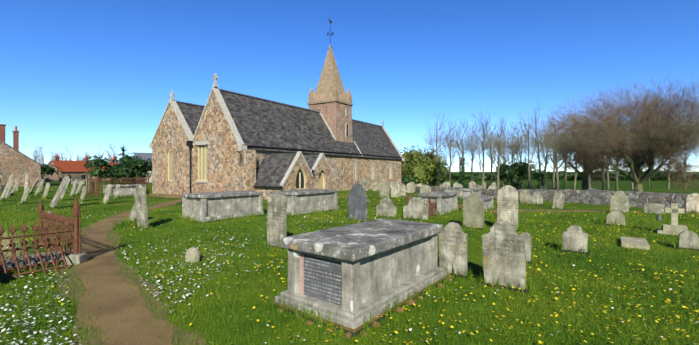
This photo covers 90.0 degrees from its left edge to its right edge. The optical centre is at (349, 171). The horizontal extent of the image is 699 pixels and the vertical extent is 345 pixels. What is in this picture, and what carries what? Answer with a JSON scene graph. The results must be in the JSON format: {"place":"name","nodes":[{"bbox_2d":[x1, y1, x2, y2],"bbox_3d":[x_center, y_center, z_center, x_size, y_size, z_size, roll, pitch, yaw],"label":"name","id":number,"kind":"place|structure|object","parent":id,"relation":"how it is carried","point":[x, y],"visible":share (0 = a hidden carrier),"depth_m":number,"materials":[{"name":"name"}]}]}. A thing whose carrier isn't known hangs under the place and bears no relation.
{"place":"outdoors","nodes":[
{"label":"outdoors","id":0,"kind":"place"},
{"bbox_2d":[147,194,183,198],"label":"plinth","id":1,"kind":"structure","parent":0,"point":[174,196],"depth_m":32.09,"materials":[{"name":"beige stone"}]},
{"bbox_2d":[219,90,380,126],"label":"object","id":2,"kind":"structure","parent":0,"point":[282,104],"depth_m":38.15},
{"bbox_2d":[309,101,352,142],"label":"church tower","id":3,"kind":"structure","parent":0,"point":[334,116],"depth_m":44.44,"materials":[{"name":"brown stone"}]},
{"bbox_2d":[307,44,352,105],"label":"church spire","id":4,"kind":"structure","parent":3,"relation":"on","point":[330,88],"depth_m":45.58,"materials":[{"name":"beige stone"}]},
{"bbox_2d":[319,25,347,135],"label":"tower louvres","id":5,"kind":"object","parent":3,"relation":"attached to","point":[347,109],"visible":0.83,"depth_m":45.48,"materials":[{"name":"black metal"}]},
{"bbox_2d":[0,172,698,344],"bbox_3d":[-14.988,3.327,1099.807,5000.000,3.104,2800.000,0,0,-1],"label":"ground","id":6,"kind":"structure","parent":0,"point":[657,186],"depth_m":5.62,"materials":[{"name":"green plant"}]},
{"bbox_2d":[1,225,40,264],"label":"dry grass tussocks","id":7,"kind":"object","parent":6,"relation":"on","point":[6,256],"visible":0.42,"depth_m":7.13,"materials":[{"name":"beige plant"}]},
{"bbox_2d":[0,141,111,186],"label":"house wall","id":8,"kind":"structure","parent":6,"relation":"on","point":[18,165],"depth_m":44.16,"materials":[{"name":"brown stone"}]},
{"bbox_2d":[0,124,115,162],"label":"chimney","id":9,"kind":"object","parent":8,"relation":"on","point":[15,138],"visible":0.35,"depth_m":43.89,"materials":[{"name":"brick"}]},
{"bbox_2d":[0,140,151,166],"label":"grey slate roofs","id":10,"kind":"object","parent":8,"relation":"on","point":[145,155],"visible":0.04,"depth_m":65.19,"materials":[{"name":"grey stone"}]},
{"bbox_2d":[48,160,117,171],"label":"orange tile roofs","id":11,"kind":"object","parent":8,"relation":"on","point":[71,166],"visible":0.25,"depth_m":88.49,"materials":[{"name":"orange tile"}]},
{"bbox_2d":[41,160,144,181],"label":"house windows","id":12,"kind":"structure","parent":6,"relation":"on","point":[83,177],"depth_m":89.65,"materials":[{"name":"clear glass"}]},
{"bbox_2d":[74,199,181,344],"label":"footpath","id":13,"kind":"structure","parent":6,"relation":"on","point":[121,315],"depth_m":4.76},
{"bbox_2d":[65,253,86,264],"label":"stone block","id":14,"kind":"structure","parent":13,"relation":"on","point":[71,259],"depth_m":6.61,"materials":[{"name":"grey stone"}]},
{"bbox_2d":[54,199,206,344],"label":"path edge","id":15,"kind":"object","parent":6,"relation":"on","point":[74,284],"visible":0.23,"depth_m":4.97,"materials":[{"name":"green plant"}]},
{"bbox_2d":[133,164,151,182],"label":"white houses","id":16,"kind":"structure","parent":6,"relation":"on","point":[150,180],"depth_m":64.33,"materials":[{"name":"white paint"}]},
{"bbox_2d":[152,104,189,194],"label":"gable wall","id":17,"kind":"structure","parent":6,"relation":"on","point":[171,134],"depth_m":35.43,"materials":[{"name":"brown stone"}]},
{"bbox_2d":[176,102,203,135],"bbox_3d":[-7.750,-5.092,48.409,0.082,5.314,32.100,-46,-23,25],"label":"roof","id":18,"kind":"object","parent":17,"relation":"on","point":[192,114],"depth_m":36.20,"materials":[{"name":"grey stone"}]},
{"bbox_2d":[0,174,436,280],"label":"iron railings","id":19,"kind":"object","parent":6,"relation":"on","point":[46,233],"visible":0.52,"depth_m":6.62,"materials":[{"name":"brown metal"}]},
{"bbox_2d":[68,180,493,328],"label":"chest tomb bodies","id":20,"kind":"object","parent":6,"relation":"on","point":[373,284],"visible":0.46,"depth_m":4.92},
{"bbox_2d":[1,179,493,270],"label":"chest tomb lids","id":21,"kind":"object","parent":20,"relation":"on","point":[356,241],"visible":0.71,"depth_m":5.03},
{"bbox_2d":[300,254,303,293],"bbox_3d":[-0.350,1.335,4.345,0.800,0.600,0.012,0,0,38],"label":"stone strip","id":22,"kind":"object","parent":20,"relation":"attached to","point":[302,273],"visible":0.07,"depth_m":4.54,"materials":[{"name":"pink stone"}]},
{"bbox_2d":[304,255,340,305],"bbox_3d":[-0.330,1.345,4.322,0.660,0.540,0.014,0,0,38],"label":"inscription panel","id":23,"kind":"object","parent":20,"relation":"on","point":[322,278],"visible":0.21,"depth_m":4.32,"materials":[{"name":"grey stone"}]},
{"bbox_2d":[255,155,333,198],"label":"porch walls","id":24,"kind":"structure","parent":6,"relation":"on","point":[311,182],"depth_m":30.85,"materials":[{"name":"brown stone"}]},
{"bbox_2d":[254,153,296,186],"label":"porch roof","id":25,"kind":"structure","parent":24,"relation":"on","point":[272,169],"depth_m":30.25,"materials":[{"name":"stone"}]},
{"bbox_2d":[253,170,313,190],"bbox_3d":[-6.076,1.092,29.729,5.890,2.565,3.302,0,0,-1],"label":"porch ironwork","id":26,"kind":"object","parent":24,"relation":"attached to","point":[275,186],"visible":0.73,"depth_m":28.79,"materials":[{"name":"black metal"}]},
{"bbox_2d":[280,151,334,186],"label":"porch copings","id":27,"kind":"object","parent":24,"relation":"on","point":[292,165],"visible":0.69,"depth_m":30.09,"materials":[{"name":"grey stone"}]},
{"bbox_2d":[297,168,324,188],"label":"porch frames","id":28,"kind":"structure","parent":24,"relation":"in","point":[301,169],"depth_m":30.63,"materials":[{"name":"beige stone"}]},
{"bbox_2d":[296,170,303,188],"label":"window","id":29,"kind":"structure","parent":28,"relation":"in","point":[297,181],"depth_m":30.29,"materials":[{"name":"black glass"}]},
{"bbox_2d":[303,155,318,169],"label":"porch roof","id":30,"kind":"structure","parent":24,"relation":"on","point":[310,160],"depth_m":33.07,"materials":[{"name":"stone"}]},
{"bbox_2d":[319,173,322,188],"bbox_3d":[-2.857,1.139,33.133,0.060,2.471,1.225,0,0,33],"label":"porch door","id":31,"kind":"structure","parent":24,"relation":"in","point":[320,181],"depth_m":33.23,"materials":[{"name":"beige wood"}]},
{"bbox_2d":[191,92,401,192],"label":"church wall","id":32,"kind":"structure","parent":6,"relation":"on","point":[231,167],"depth_m":31.84,"materials":[{"name":"brown stone"}]},
{"bbox_2d":[149,73,404,182],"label":"church copings","id":33,"kind":"object","parent":32,"relation":"attached to","point":[226,113],"visible":0.77,"depth_m":32.84,"materials":[{"name":"grey stone"}]},
{"bbox_2d":[220,91,401,159],"bbox_3d":[-1.758,-4.658,44.486,0.070,6.770,32.100,-39,-20,27],"label":"roof","id":34,"kind":"object","parent":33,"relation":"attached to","point":[257,122],"visible":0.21,"depth_m":37.85,"materials":[{"name":"grey stone"}]},
{"bbox_2d":[176,88,382,126],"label":"roof ridge tiles","id":35,"kind":"object","parent":34,"relation":"on","point":[267,100],"visible":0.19,"depth_m":37.70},
{"bbox_2d":[320,108,362,156],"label":"tower dressings","id":36,"kind":"structure","parent":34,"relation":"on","point":[345,128],"depth_m":45.22,"materials":[{"name":"grey stone"}]},
{"bbox_2d":[168,145,390,180],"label":"church window frames","id":37,"kind":"structure","parent":32,"relation":"in","point":[199,146],"depth_m":33.14,"materials":[{"name":"beige stone"}]},
{"bbox_2d":[170,146,207,179],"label":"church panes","id":38,"kind":"object","parent":37,"relation":"in","point":[171,166],"visible":0.4,"depth_m":33.20,"materials":[{"name":"beige glass"}]},
{"bbox_2d":[186,141,402,192],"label":"church gutters","id":39,"kind":"object","parent":32,"relation":"attached to","point":[189,143],"visible":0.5,"depth_m":33.62,"materials":[{"name":"black metal"}]},
{"bbox_2d":[0,173,687,289],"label":"headstones","id":40,"kind":"object","parent":6,"relation":"on","point":[506,251],"visible":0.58,"depth_m":7.98,"materials":[{"name":"stone"}]},
{"bbox_2d":[0,189,698,338],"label":"grass tufts","id":41,"kind":"object","parent":6,"relation":"on","point":[311,315],"visible":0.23,"depth_m":7.75,"materials":[{"name":"green plant"}]},
{"bbox_2d":[0,186,698,344],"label":"yellow flowers","id":42,"kind":"object","parent":6,"relation":"on","point":[556,315],"visible":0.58,"depth_m":5.03,"materials":[{"name":"yellow plant"}]},
{"bbox_2d":[0,188,698,344],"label":"white flowers","id":43,"kind":"object","parent":6,"relation":"on","point":[63,328],"visible":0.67,"depth_m":5.01,"materials":[{"name":"white plant"}]},
{"bbox_2d":[6,173,698,251],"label":"gravestones","id":44,"kind":"object","parent":6,"relation":"on","point":[575,237],"visible":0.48,"depth_m":12.64,"materials":[{"name":"grey stone"}]},
{"bbox_2d":[273,274,452,337],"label":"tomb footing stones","id":45,"kind":"object","parent":6,"relation":"on","point":[376,323],"visible":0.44,"depth_m":4.24,"materials":[{"name":"stone"}]},
{"bbox_2d":[30,94,698,191],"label":"tree","id":46,"kind":"object","parent":6,"relation":"on","point":[553,141],"depth_m":59.33,"materials":[{"name":"brown plant"}]},
{"bbox_2d":[41,152,698,188],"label":"trees","id":47,"kind":"object","parent":6,"relation":"on","point":[128,168],"visible":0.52,"depth_m":60.02,"materials":[{"name":"green plant"}]},
{"bbox_2d":[86,146,698,185],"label":"hedge foliage","id":48,"kind":"object","parent":6,"relation":"on","point":[406,180],"visible":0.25,"depth_m":174.68,"materials":[{"name":"green plant"}]},
{"bbox_2d":[400,145,448,185],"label":"bush","id":49,"kind":"object","parent":6,"relation":"on","point":[419,165],"visible":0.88,"depth_m":68.16,"materials":[{"name":"green plant"}]},
{"bbox_2d":[348,183,661,220],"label":"slate headstones","id":50,"kind":"object","parent":6,"relation":"on","point":[357,201],"visible":0.73,"depth_m":12.36,"materials":[{"name":"grey stone"}]},
{"bbox_2d":[337,194,698,213],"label":"footpath","id":51,"kind":"structure","parent":6,"relation":"on","point":[459,206],"depth_m":17.16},
{"bbox_2d":[415,186,688,209],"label":"churchyard wall","id":52,"kind":"structure","parent":6,"relation":"on","point":[636,199],"depth_m":23.82,"materials":[{"name":"stone"}]},
{"bbox_2d":[536,71,698,192],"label":"budding tree twigs","id":53,"kind":"object","parent":6,"relation":"on","point":[650,152],"visible":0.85,"depth_m":34.65,"materials":[{"name":"brown plant"}]},
{"bbox_2d":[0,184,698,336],"bbox_3d":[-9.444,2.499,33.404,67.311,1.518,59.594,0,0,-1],"label":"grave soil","id":54,"kind":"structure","parent":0,"point":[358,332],"depth_m":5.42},
{"bbox_2d":[0,0,698,171],"label":"sky","id":55,"kind":"structure","parent":0,"point":[85,75],"materials":[{"name":"blue"}]}
]}

